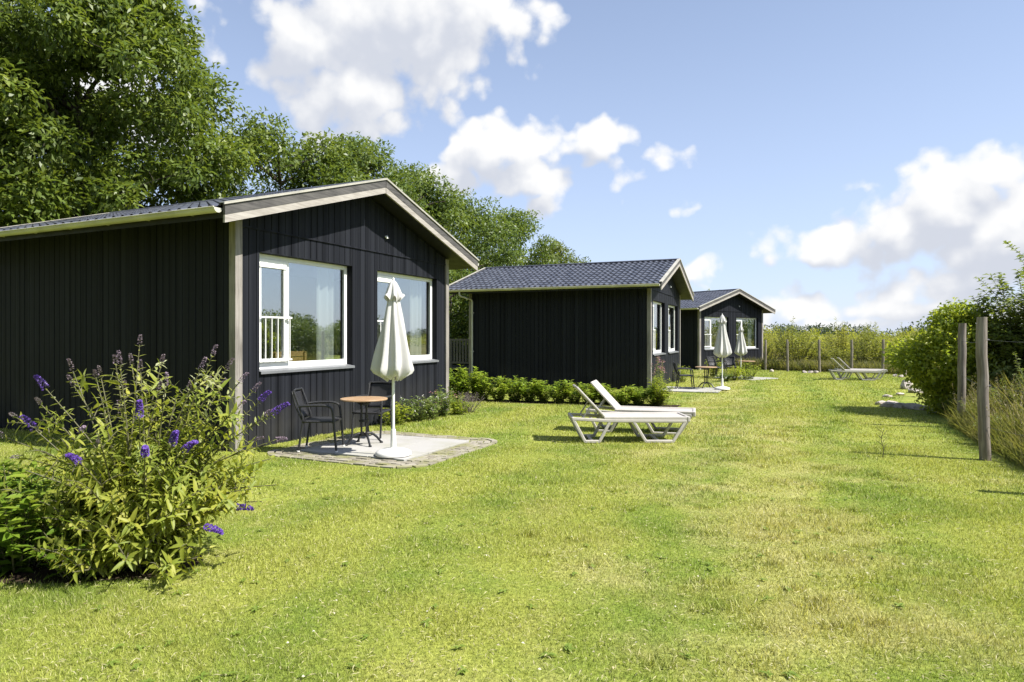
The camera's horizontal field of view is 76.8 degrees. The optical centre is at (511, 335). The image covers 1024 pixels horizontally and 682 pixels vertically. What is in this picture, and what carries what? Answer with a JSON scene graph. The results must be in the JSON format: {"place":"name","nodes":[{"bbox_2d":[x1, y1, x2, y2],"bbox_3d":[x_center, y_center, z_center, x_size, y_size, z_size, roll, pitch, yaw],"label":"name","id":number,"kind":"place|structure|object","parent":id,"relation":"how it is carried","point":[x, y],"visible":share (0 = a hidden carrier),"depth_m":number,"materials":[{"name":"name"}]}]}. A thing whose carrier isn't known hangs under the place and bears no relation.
{"place":"outdoors","nodes":[
{"label":"outdoors","id":0,"kind":"place"},
{"bbox_2d":[270,351,306,361],"bbox_3d":[-4.009,0.778,11.248,0.465,1.010,0.820,0,0,25],"label":"slatted bench","id":1,"kind":"object","parent":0,"point":[295,353],"visible":0.2,"depth_m":11.29,"materials":[{"name":"wood"}]},
{"bbox_2d":[267,431,496,468],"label":"brick paving","id":2,"kind":"structure","parent":0,"point":[418,462],"depth_m":9.04,"materials":[{"name":"beige stone"}]},
{"bbox_2d":[17,429,907,681],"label":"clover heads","id":3,"kind":"object","parent":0,"point":[613,667],"visible":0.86,"depth_m":3.94,"materials":[{"name":"white plant"}]},
{"bbox_2d":[0,338,1023,681],"bbox_3d":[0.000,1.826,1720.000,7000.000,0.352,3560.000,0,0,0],"label":"ground","id":4,"kind":"structure","parent":0,"point":[562,612],"depth_m":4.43,"materials":[{"name":"green plant"}]},
{"bbox_2d":[0,20,118,219],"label":"chestnut tree","id":5,"kind":"object","parent":4,"relation":"on","point":[59,108],"visible":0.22,"depth_m":19.29,"materials":[{"name":"green plant"}]},
{"bbox_2d":[0,550,201,583],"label":"soil bed","id":6,"kind":"object","parent":4,"relation":"on","point":[43,572],"visible":0.28,"depth_m":4.43,"materials":[{"name":"brown soil"}]},
{"bbox_2d":[0,459,89,576],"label":"laurel bush","id":7,"kind":"object","parent":6,"relation":"on","point":[12,557],"visible":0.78,"depth_m":4.46,"materials":[{"name":"green plant"}]},
{"bbox_2d":[15,506,120,580],"bbox_3d":[-2.869,1.426,4.471,0.818,0.497,0.751,0,0,-24],"label":"laurel bush","id":8,"kind":"object","parent":6,"relation":"on","point":[44,554],"visible":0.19,"depth_m":4.31,"materials":[{"name":"green plant"}]},
{"bbox_2d":[0,0,268,227],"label":"chestnut tree","id":9,"kind":"object","parent":4,"relation":"on","point":[113,41],"visible":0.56,"depth_m":18.82,"materials":[{"name":"green plant"}]},
{"bbox_2d":[0,335,289,593],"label":"butterfly bush","id":10,"kind":"object","parent":4,"relation":"on","point":[152,504],"visible":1,"depth_m":4.51,"materials":[{"name":"green plant"}]},
{"bbox_2d":[0,178,478,451],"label":"black cabin","id":11,"kind":"object","parent":4,"relation":"on","point":[184,288],"visible":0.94,"depth_m":10.84,"materials":[{"name":"paint"}]},
{"bbox_2d":[259,253,354,373],"bbox_3d":[-3.420,-0.342,10.798,0.219,1.850,2.204,0,0,25],"label":"window frame","id":12,"kind":"structure","parent":11,"relation":"in","point":[273,365],"depth_m":10.45,"materials":[{"name":"white wood"}]},
{"bbox_2d":[317,267,333,359],"bbox_3d":[-3.342,-0.372,11.622,0.070,1.950,0.500,0,0,25],"label":"curtain","id":13,"kind":"object","parent":11,"relation":"hanging from","point":[325,313],"visible":0.82,"depth_m":11.58,"materials":[{"name":"white fabric"}]},
{"bbox_2d":[377,271,438,363],"bbox_3d":[-2.189,-0.342,13.452,0.219,1.850,2.194,0,0,25],"label":"window frame","id":14,"kind":"structure","parent":11,"relation":"in","point":[385,277],"depth_m":13.96,"materials":[{"name":"white wood"}]},
{"bbox_2d":[410,280,421,355],"bbox_3d":[-2.112,-0.372,14.271,0.070,1.950,0.500,0,0,25],"label":"curtain","id":15,"kind":"object","parent":11,"relation":"hanging from","point":[415,316],"visible":0.79,"depth_m":14.22,"materials":[{"name":"white fabric"}]},
{"bbox_2d":[194,106,370,199],"bbox_3d":[-8.887,-3.146,24.808,6.538,10.412,6.563,0,0,-31],"label":"round tree","id":16,"kind":"object","parent":4,"relation":"on","point":[263,138],"visible":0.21,"depth_m":24.18,"materials":[{"name":"green plant"}]},
{"bbox_2d":[306,131,444,227],"bbox_3d":[-6.402,-3.288,28.340,6.606,10.782,6.753,0,0,11],"label":"oak tree","id":17,"kind":"object","parent":4,"relation":"on","point":[370,162],"visible":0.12,"depth_m":27.23,"materials":[{"name":"green plant"}]},
{"bbox_2d":[300,433,468,460],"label":"terrace slabs","id":18,"kind":"structure","parent":4,"relation":"on","point":[417,446],"depth_m":9.61,"materials":[{"name":"white concrete"}]},
{"bbox_2d":[291,388,344,451],"bbox_3d":[-2.812,1.206,9.357,0.683,0.884,0.530,0,0,-3],"label":"garden chair","id":19,"kind":"object","parent":18,"relation":"on","point":[298,394],"visible":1,"depth_m":9.35,"materials":[{"name":"black metal"}]},
{"bbox_2d":[340,396,387,446],"bbox_3d":[-2.246,1.298,9.806,0.708,0.702,0.708,0,0,-11],"label":"bistro table","id":20,"kind":"object","parent":18,"relation":"on","point":[365,400],"visible":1,"depth_m":9.75,"materials":[{"name":"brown wood"}]},
{"bbox_2d":[351,381,395,439],"bbox_3d":[-2.254,1.215,10.606,0.530,0.884,0.683,0,0,13],"label":"garden chair","id":21,"kind":"object","parent":18,"relation":"on","point":[380,388],"visible":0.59,"depth_m":10.81,"materials":[{"name":"black metal"}]},
{"bbox_2d":[371,278,413,457],"bbox_3d":[-1.631,0.422,8.891,0.558,2.440,0.562,0,0,9],"label":"parasol","id":22,"kind":"object","parent":18,"relation":"on","point":[391,360],"visible":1,"depth_m":8.77,"materials":[{"name":"white fabric"}]},
{"bbox_2d":[377,402,412,424],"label":"border plant","id":23,"kind":"object","parent":4,"relation":"on","point":[398,412],"visible":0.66,"depth_m":12.28,"materials":[{"name":"green plant"}]},
{"bbox_2d":[399,396,434,420],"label":"border plant","id":24,"kind":"object","parent":4,"relation":"on","point":[415,414],"visible":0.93,"depth_m":12.85,"materials":[{"name":"green plant"}]},
{"bbox_2d":[377,161,476,326],"bbox_3d":[-4.979,-3.106,31.174,6.159,10.386,7.103,0,0,40],"label":"oak tree","id":25,"kind":"object","parent":4,"relation":"on","point":[428,199],"visible":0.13,"depth_m":30.88,"materials":[{"name":"green plant"}]},
{"bbox_2d":[413,394,445,418],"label":"border plant","id":26,"kind":"object","parent":4,"relation":"on","point":[430,414],"visible":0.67,"depth_m":13.26,"materials":[{"name":"green plant"}]},
{"bbox_2d":[423,385,456,416],"bbox_3d":[-1.491,1.390,13.749,0.691,0.696,0.692,0,0,15],"label":"border plant","id":27,"kind":"object","parent":4,"relation":"on","point":[446,406],"visible":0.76,"depth_m":13.68,"materials":[{"name":"green plant"}]},
{"bbox_2d":[449,395,472,414],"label":"border plant","id":28,"kind":"object","parent":4,"relation":"on","point":[456,406],"visible":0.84,"depth_m":14.00,"materials":[{"name":"green plant"}]},
{"bbox_2d":[449,269,475,376],"bbox_3d":[-2.958,-0.480,27.295,5.152,5.597,6.009,0,0,0],"label":"round tree","id":29,"kind":"object","parent":4,"relation":"on","point":[460,327],"visible":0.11,"depth_m":27.54,"materials":[{"name":"green plant"}]},
{"bbox_2d":[457,391,484,412],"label":"border plant","id":30,"kind":"object","parent":4,"relation":"on","point":[468,400],"visible":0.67,"depth_m":14.53,"materials":[{"name":"green plant"}]},
{"bbox_2d":[426,184,532,353],"bbox_3d":[-2.766,-2.883,34.082,7.352,10.018,7.499,0,0,15],"label":"oak tree","id":31,"kind":"object","parent":4,"relation":"on","point":[484,226],"visible":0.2,"depth_m":33.07,"materials":[{"name":"green plant"}]},
{"bbox_2d":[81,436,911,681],"bbox_3d":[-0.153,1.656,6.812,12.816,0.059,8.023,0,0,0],"label":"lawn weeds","id":32,"kind":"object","parent":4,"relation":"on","point":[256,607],"visible":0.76,"depth_m":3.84,"materials":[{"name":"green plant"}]},
{"bbox_2d":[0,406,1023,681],"bbox_3d":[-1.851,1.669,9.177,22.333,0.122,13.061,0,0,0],"label":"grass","id":33,"kind":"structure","parent":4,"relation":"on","point":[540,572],"depth_m":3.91,"materials":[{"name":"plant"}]},
{"bbox_2d":[464,205,562,269],"bbox_3d":[0.458,-2.867,39.188,8.144,10.047,6.489,0,0,0],"label":"oak tree","id":34,"kind":"object","parent":4,"relation":"on","point":[529,226],"visible":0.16,"depth_m":38.64,"materials":[{"name":"green plant"}]},
{"bbox_2d":[523,236,590,263],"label":"pale tree","id":35,"kind":"object","parent":4,"relation":"on","point":[559,249],"visible":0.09,"depth_m":43.54,"materials":[{"name":"green plant"}]},
{"bbox_2d":[454,398,679,406],"bbox_3d":[0.642,1.734,16.853,7.291,0.022,0.862,0,0,18],"label":"soil bed","id":36,"kind":"object","parent":4,"relation":"on","point":[565,403],"visible":0.41,"depth_m":16.49,"materials":[{"name":"brown soil"}]},
{"bbox_2d":[449,364,469,399],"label":"laurel bush","id":37,"kind":"object","parent":36,"relation":"on","point":[458,387],"visible":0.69,"depth_m":17.34,"materials":[{"name":"green plant"}]},
{"bbox_2d":[455,366,482,399],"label":"laurel bush","id":38,"kind":"object","parent":36,"relation":"on","point":[467,387],"visible":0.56,"depth_m":17.34,"materials":[{"name":"green plant"}]},
{"bbox_2d":[467,371,493,400],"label":"laurel bush","id":39,"kind":"object","parent":36,"relation":"on","point":[478,388],"visible":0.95,"depth_m":17.11,"materials":[{"name":"green plant"}]},
{"bbox_2d":[485,376,510,401],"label":"laurel bush","id":40,"kind":"object","parent":36,"relation":"on","point":[500,387],"visible":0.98,"depth_m":17.01,"materials":[{"name":"green plant"}]},
{"bbox_2d":[504,375,528,400],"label":"laurel bush","id":41,"kind":"object","parent":36,"relation":"on","point":[512,394],"visible":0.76,"depth_m":17.11,"materials":[{"name":"green plant"}]},
{"bbox_2d":[513,377,540,401],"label":"laurel bush","id":42,"kind":"object","parent":36,"relation":"on","point":[526,393],"visible":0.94,"depth_m":16.85,"materials":[{"name":"green plant"}]},
{"bbox_2d":[529,380,552,402],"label":"laurel bush","id":43,"kind":"object","parent":36,"relation":"on","point":[541,394],"visible":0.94,"depth_m":16.73,"materials":[{"name":"green plant"}]},
{"bbox_2d":[545,379,571,402],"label":"laurel bush","id":44,"kind":"object","parent":36,"relation":"on","point":[557,395],"visible":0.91,"depth_m":16.57,"materials":[{"name":"green plant"}]},
{"bbox_2d":[559,380,586,403],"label":"laurel bush","id":45,"kind":"object","parent":36,"relation":"on","point":[570,396],"visible":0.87,"depth_m":16.51,"materials":[{"name":"green plant"}]},
{"bbox_2d":[576,383,600,403],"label":"laurel bush","id":46,"kind":"object","parent":36,"relation":"on","point":[591,396],"visible":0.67,"depth_m":16.34,"materials":[{"name":"green plant"}]},
{"bbox_2d":[588,383,616,403],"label":"laurel bush","id":47,"kind":"object","parent":36,"relation":"on","point":[600,397],"visible":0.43,"depth_m":16.24,"materials":[{"name":"green plant"}]},
{"bbox_2d":[610,386,636,404],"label":"laurel bush","id":48,"kind":"object","parent":36,"relation":"on","point":[620,398],"visible":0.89,"depth_m":16.04,"materials":[{"name":"green plant"}]},
{"bbox_2d":[625,384,652,404],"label":"laurel bush","id":49,"kind":"object","parent":36,"relation":"on","point":[637,400],"visible":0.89,"depth_m":16.03,"materials":[{"name":"green plant"}]},
{"bbox_2d":[638,385,670,405],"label":"laurel bush","id":50,"kind":"object","parent":36,"relation":"on","point":[652,399],"visible":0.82,"depth_m":15.86,"materials":[{"name":"green plant"}]},
{"bbox_2d":[647,371,675,406],"bbox_3d":[3.633,1.315,15.798,0.676,0.878,0.785,0,0,22],"label":"flowering shrub","id":51,"kind":"object","parent":36,"relation":"on","point":[656,390],"visible":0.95,"depth_m":15.74,"materials":[{"name":"green plant"}]},
{"bbox_2d":[449,258,693,389],"bbox_3d":[2.162,-0.398,25.226,8.648,4.836,7.504,0,0,23],"label":"black cabin","id":52,"kind":"object","parent":4,"relation":"on","point":[608,323],"visible":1,"depth_m":22.44,"materials":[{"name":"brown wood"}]},
{"bbox_2d":[653,301,665,355],"bbox_3d":[5.036,-0.255,22.391,0.219,1.850,2.204,0,0,23],"label":"window frame","id":53,"kind":"structure","parent":52,"relation":"in","point":[656,305],"depth_m":22.65,"materials":[{"name":"white wood"}]},
{"bbox_2d":[668,305,678,353],"bbox_3d":[6.199,-0.255,25.075,0.219,1.850,2.194,0,0,23],"label":"window frame","id":54,"kind":"structure","parent":52,"relation":"in","point":[671,309],"depth_m":25.48,"materials":[{"name":"white wood"}]},
{"bbox_2d":[568,384,689,442],"bbox_3d":[1.862,1.244,10.438,1.867,0.883,0.640,0,0,-1],"label":"sun lounger","id":55,"kind":"object","parent":4,"relation":"on","point":[635,418],"visible":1,"depth_m":10.13,"materials":[{"name":"white plastic"}]},
{"bbox_2d":[586,380,695,434],"bbox_3d":[2.280,1.254,11.431,1.867,0.883,0.640,0,0,16],"label":"sun lounger","id":56,"kind":"object","parent":4,"relation":"on","point":[612,401],"visible":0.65,"depth_m":11.35,"materials":[{"name":"white plastic"}]},
{"bbox_2d":[649,355,666,388],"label":"flowering shrub","id":57,"kind":"object","parent":4,"relation":"on","point":[660,373],"visible":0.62,"depth_m":19.25,"materials":[{"name":"green plant"}]},
{"bbox_2d":[675,364,689,381],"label":"leafy plant","id":58,"kind":"object","parent":4,"relation":"on","point":[681,379],"visible":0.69,"depth_m":24.80,"materials":[{"name":"green plant"}]},
{"bbox_2d":[664,386,721,392],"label":"terrace slabs","id":59,"kind":"structure","parent":4,"relation":"on","point":[695,390],"depth_m":20.77,"materials":[{"name":"white concrete"}]},
{"bbox_2d":[673,361,694,388],"bbox_3d":[5.637,1.295,21.264,0.683,0.884,0.530,0,0,8],"label":"garden chair","id":60,"kind":"object","parent":59,"relation":"on","point":[677,368],"visible":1,"depth_m":21.08,"materials":[{"name":"black metal"}]},
{"bbox_2d":[696,366,716,387],"bbox_3d":[6.483,1.386,21.570,0.708,0.702,0.708,0,0,-29],"label":"bistro table","id":61,"kind":"object","parent":59,"relation":"on","point":[706,376],"visible":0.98,"depth_m":21.51,"materials":[{"name":"brown wood"}]},
{"bbox_2d":[706,356,724,377],"bbox_3d":[8.795,1.345,27.924,0.530,0.884,0.683,0,0,-30],"label":"garden chair","id":62,"kind":"object","parent":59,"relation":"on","point":[711,361],"visible":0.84,"depth_m":28.10,"materials":[{"name":"black metal"}]},
{"bbox_2d":[713,314,731,389],"bbox_3d":[6.758,0.511,20.813,0.558,2.440,0.562,0,0,-37],"label":"parasol","id":63,"kind":"object","parent":59,"relation":"on","point":[722,347],"visible":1,"depth_m":20.70,"materials":[{"name":"white fabric"}]},
{"bbox_2d":[704,358,720,376],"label":"border plant","id":64,"kind":"object","parent":4,"relation":"on","point":[713,371],"visible":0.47,"depth_m":28.84,"materials":[{"name":"green plant"}]},
{"bbox_2d":[716,371,732,380],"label":"border plant","id":65,"kind":"object","parent":4,"relation":"on","point":[727,377],"visible":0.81,"depth_m":25.37,"materials":[{"name":"green plant"}]},
{"bbox_2d":[681,289,775,369],"bbox_3d":[10.414,-0.268,40.260,7.504,4.836,8.648,0,0,-36],"label":"black cabin","id":66,"kind":"object","parent":4,"relation":"on","point":[702,312],"visible":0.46,"depth_m":36.85,"materials":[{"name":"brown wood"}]},
{"bbox_2d":[705,317,726,349],"bbox_3d":[11.471,-0.125,36.364,2.204,1.850,0.219,0,0,-36],"label":"window frame","id":67,"kind":"structure","parent":66,"relation":"in","point":[709,347],"depth_m":36.13,"materials":[{"name":"white wood"}]},
{"bbox_2d":[736,318,758,348],"bbox_3d":[13.826,-0.125,38.100,2.194,1.850,0.219,0,0,-36],"label":"window frame","id":68,"kind":"structure","parent":66,"relation":"in","point":[737,319],"depth_m":38.38,"materials":[{"name":"white wood"}]},
{"bbox_2d":[748,319,751,345],"bbox_3d":[14.286,-0.155,38.783,0.500,1.950,0.070,0,0,-36],"label":"curtain","id":69,"kind":"object","parent":66,"relation":"hanging from","point":[749,332],"visible":0.8,"depth_m":38.75,"materials":[{"name":"white fabric"}]},
{"bbox_2d":[725,365,745,380],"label":"border plant","id":70,"kind":"object","parent":4,"relation":"on","point":[735,375],"visible":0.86,"depth_m":25.95,"materials":[{"name":"green plant"}]},
{"bbox_2d":[712,377,777,380],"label":"terrace slabs","id":71,"kind":"structure","parent":4,"relation":"on","point":[761,378],"depth_m":26.81,"materials":[{"name":"white concrete"}]},
{"bbox_2d":[724,356,738,374],"bbox_3d":[9.688,1.350,28.609,0.530,0.884,0.683,0,0,5],"label":"garden chair","id":72,"kind":"object","parent":71,"relation":"on","point":[729,361],"visible":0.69,"depth_m":28.83,"materials":[{"name":"black metal"}]},
{"bbox_2d":[734,325,746,377],"bbox_3d":[9.574,0.656,27.055,0.514,2.245,0.517,0,0,-14],"label":"parasol","id":73,"kind":"object","parent":71,"relation":"on","point":[740,349],"visible":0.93,"depth_m":26.93,"materials":[{"name":"white fabric"}]},
{"bbox_2d":[735,362,760,378],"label":"border plant","id":74,"kind":"object","parent":4,"relation":"on","point":[748,376],"visible":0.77,"depth_m":26.57,"materials":[{"name":"green plant"}]},
{"bbox_2d":[763,337,775,358],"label":"field shrub","id":75,"kind":"object","parent":4,"relation":"on","point":[769,349],"visible":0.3,"depth_m":42.95,"materials":[{"name":"green plant"}]},
{"bbox_2d":[763,333,778,361],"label":"field shrub","id":76,"kind":"object","parent":4,"relation":"on","point":[770,345],"visible":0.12,"depth_m":48.94,"materials":[{"name":"green plant"}]},
{"bbox_2d":[763,327,782,359],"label":"field shrub","id":77,"kind":"object","parent":4,"relation":"on","point":[777,352],"visible":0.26,"depth_m":46.83,"materials":[{"name":"green plant"}]},
{"bbox_2d":[772,316,817,361],"bbox_3d":[15.424,0.410,35.395,2.590,3.004,1.783,0,0,43],"label":"field shrub","id":78,"kind":"object","parent":4,"relation":"on","point":[794,342],"visible":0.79,"depth_m":35.43,"materials":[{"name":"green plant"}]},
{"bbox_2d":[781,327,813,358],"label":"field shrub","id":79,"kind":"object","parent":4,"relation":"on","point":[789,337],"visible":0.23,"depth_m":41.70,"materials":[{"name":"green plant"}]},
{"bbox_2d":[783,333,817,360],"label":"field shrub","id":80,"kind":"object","parent":4,"relation":"on","point":[811,355],"visible":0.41,"depth_m":36.25,"materials":[{"name":"green plant"}]},
{"bbox_2d":[791,337,821,359],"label":"field shrub","id":81,"kind":"object","parent":4,"relation":"on","point":[811,349],"visible":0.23,"depth_m":37.82,"materials":[{"name":"green plant"}]},
{"bbox_2d":[810,344,847,361],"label":"field shrub","id":82,"kind":"object","parent":4,"relation":"on","point":[829,351],"visible":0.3,"depth_m":36.11,"materials":[{"name":"green plant"}]},
{"bbox_2d":[813,348,849,361],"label":"field shrub","id":83,"kind":"object","parent":4,"relation":"on","point":[841,356],"visible":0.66,"depth_m":34.95,"materials":[{"name":"green plant"}]},
{"bbox_2d":[764,339,906,374],"bbox_3d":[16.119,1.122,31.926,0.955,1.915,8.122,0,0,-37],"label":"wire fence","id":84,"kind":"object","parent":4,"relation":"on","point":[818,356],"visible":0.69,"depth_m":32.76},
{"bbox_2d":[818,318,862,360],"bbox_3d":[18.913,0.421,37.164,2.095,3.004,2.719,0,0,-10],"label":"field shrub","id":85,"kind":"object","parent":4,"relation":"on","point":[842,335],"visible":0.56,"depth_m":36.79,"materials":[{"name":"green plant"}]},
{"bbox_2d":[763,325,926,342],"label":"wild scrub","id":86,"kind":"object","parent":4,"relation":"on","point":[817,334],"visible":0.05,"depth_m":80.63,"materials":[{"name":"green plant"}]},
{"bbox_2d":[829,333,863,360],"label":"field shrub","id":87,"kind":"object","parent":4,"relation":"on","point":[843,344],"visible":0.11,"depth_m":40.03,"materials":[{"name":"green plant"}]},
{"bbox_2d":[828,358,881,380],"bbox_3d":[13.966,1.366,26.330,1.867,0.883,0.640,0,0,18],"label":"sun lounger","id":88,"kind":"object","parent":4,"relation":"on","point":[843,370],"visible":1,"depth_m":26.17,"materials":[{"name":"white plastic"}]},
{"bbox_2d":[835,357,886,379],"bbox_3d":[14.586,1.366,27.046,1.867,0.883,0.640,0,0,20],"label":"sun lounger","id":89,"kind":"object","parent":4,"relation":"on","point":[864,374],"visible":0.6,"depth_m":26.91,"materials":[{"name":"white plastic"}]},
{"bbox_2d":[848,327,886,363],"bbox_3d":[18.207,0.728,33.013,1.926,2.320,1.939,0,0,0],"label":"field shrub","id":90,"kind":"object","parent":4,"relation":"on","point":[871,343],"visible":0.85,"depth_m":32.97,"materials":[{"name":"green plant"}]},
{"bbox_2d":[851,323,886,354],"bbox_3d":[19.499,0.565,35.077,1.906,2.687,1.827,0,0,-37],"label":"field shrub","id":91,"kind":"object","parent":4,"relation":"on","point":[868,334],"visible":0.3,"depth_m":34.89,"materials":[{"name":"green plant"}]},
{"bbox_2d":[853,334,887,361],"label":"field shrub","id":92,"kind":"object","parent":4,"relation":"on","point":[871,351],"visible":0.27,"depth_m":34.17,"materials":[{"name":"green plant"}]},
{"bbox_2d":[879,400,897,407],"bbox_3d":[9.203,1.681,15.730,0.465,0.217,0.377,0,0,19],"label":"rock","id":93,"kind":"object","parent":4,"relation":"on","point":[888,403],"visible":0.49,"depth_m":15.62,"materials":[{"name":"stone"}]},
{"bbox_2d":[764,321,1020,339],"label":"trees","id":94,"kind":"object","parent":4,"relation":"on","point":[822,329],"visible":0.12,"depth_m":286.40,"materials":[{"name":"green plant"}]},
{"bbox_2d":[887,322,918,341],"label":"field shrub","id":95,"kind":"object","parent":4,"relation":"on","point":[899,336],"visible":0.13,"depth_m":37.88,"materials":[{"name":"green plant"}]},
{"bbox_2d":[900,380,912,388],"bbox_3d":[13.146,1.666,21.509,0.377,0.398,0.516,0,0,11],"label":"rock","id":96,"kind":"object","parent":4,"relation":"on","point":[903,385],"visible":0.49,"depth_m":21.37,"materials":[{"name":"stone"}]},
{"bbox_2d":[901,403,920,409],"bbox_3d":[9.438,1.683,15.319,0.394,0.188,0.441,0,0,-24],"label":"rock","id":97,"kind":"object","parent":4,"relation":"on","point":[908,405],"visible":0.71,"depth_m":15.21,"materials":[{"name":"stone"}]},
{"bbox_2d":[913,405,929,409],"bbox_3d":[9.544,1.696,15.111,0.267,0.153,0.395,0,0,-37],"label":"rock","id":98,"kind":"object","parent":4,"relation":"on","point":[916,407],"visible":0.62,"depth_m":15.04,"materials":[{"name":"stone"}]},
{"bbox_2d":[938,397,956,417],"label":"weed plant","id":99,"kind":"object","parent":4,"relation":"on","point":[946,402],"visible":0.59,"depth_m":13.43,"materials":[{"name":"green plant"}]},
{"bbox_2d":[880,297,1019,414],"bbox_3d":[9.896,0.612,14.104,3.393,2.909,2.816,0,0,0],"label":"round bush","id":100,"kind":"object","parent":4,"relation":"on","point":[924,358],"visible":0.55,"depth_m":13.83,"materials":[{"name":"green plant"}]},
{"bbox_2d":[945,333,1023,395],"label":"round bush","id":101,"kind":"object","parent":4,"relation":"on","point":[997,368],"visible":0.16,"depth_m":12.87,"materials":[{"name":"green plant"}]},
{"bbox_2d":[952,373,1023,445],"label":"grass stalks","id":102,"kind":"object","parent":4,"relation":"on","point":[999,407],"depth_m":10.03,"materials":[{"name":"green plant"}]},
{"bbox_2d":[957,317,1022,460],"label":"wire fence","id":103,"kind":"object","parent":4,"relation":"on","point":[983,421],"visible":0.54,"depth_m":8.71,"materials":[{"name":"metal"}]},
{"bbox_2d":[969,240,1023,383],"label":"tall shrub","id":104,"kind":"object","parent":4,"relation":"on","point":[1014,318],"visible":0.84,"depth_m":13.16,"materials":[{"name":"green plant"}]},
{"bbox_2d":[989,352,1023,408],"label":"tall shrub","id":105,"kind":"object","parent":4,"relation":"on","point":[1022,382],"visible":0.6,"depth_m":10.95,"materials":[{"name":"green plant"}]},
{"bbox_2d":[2,0,1023,335],"label":"sky","id":106,"kind":"structure","parent":0,"point":[857,163],"materials":[{"name":"blue"}]},
{"bbox_2d":[729,356,1023,468],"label":"tall grass","id":107,"kind":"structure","parent":0,"point":[1013,448],"depth_m":11.01,"materials":[{"name":"green plant"}]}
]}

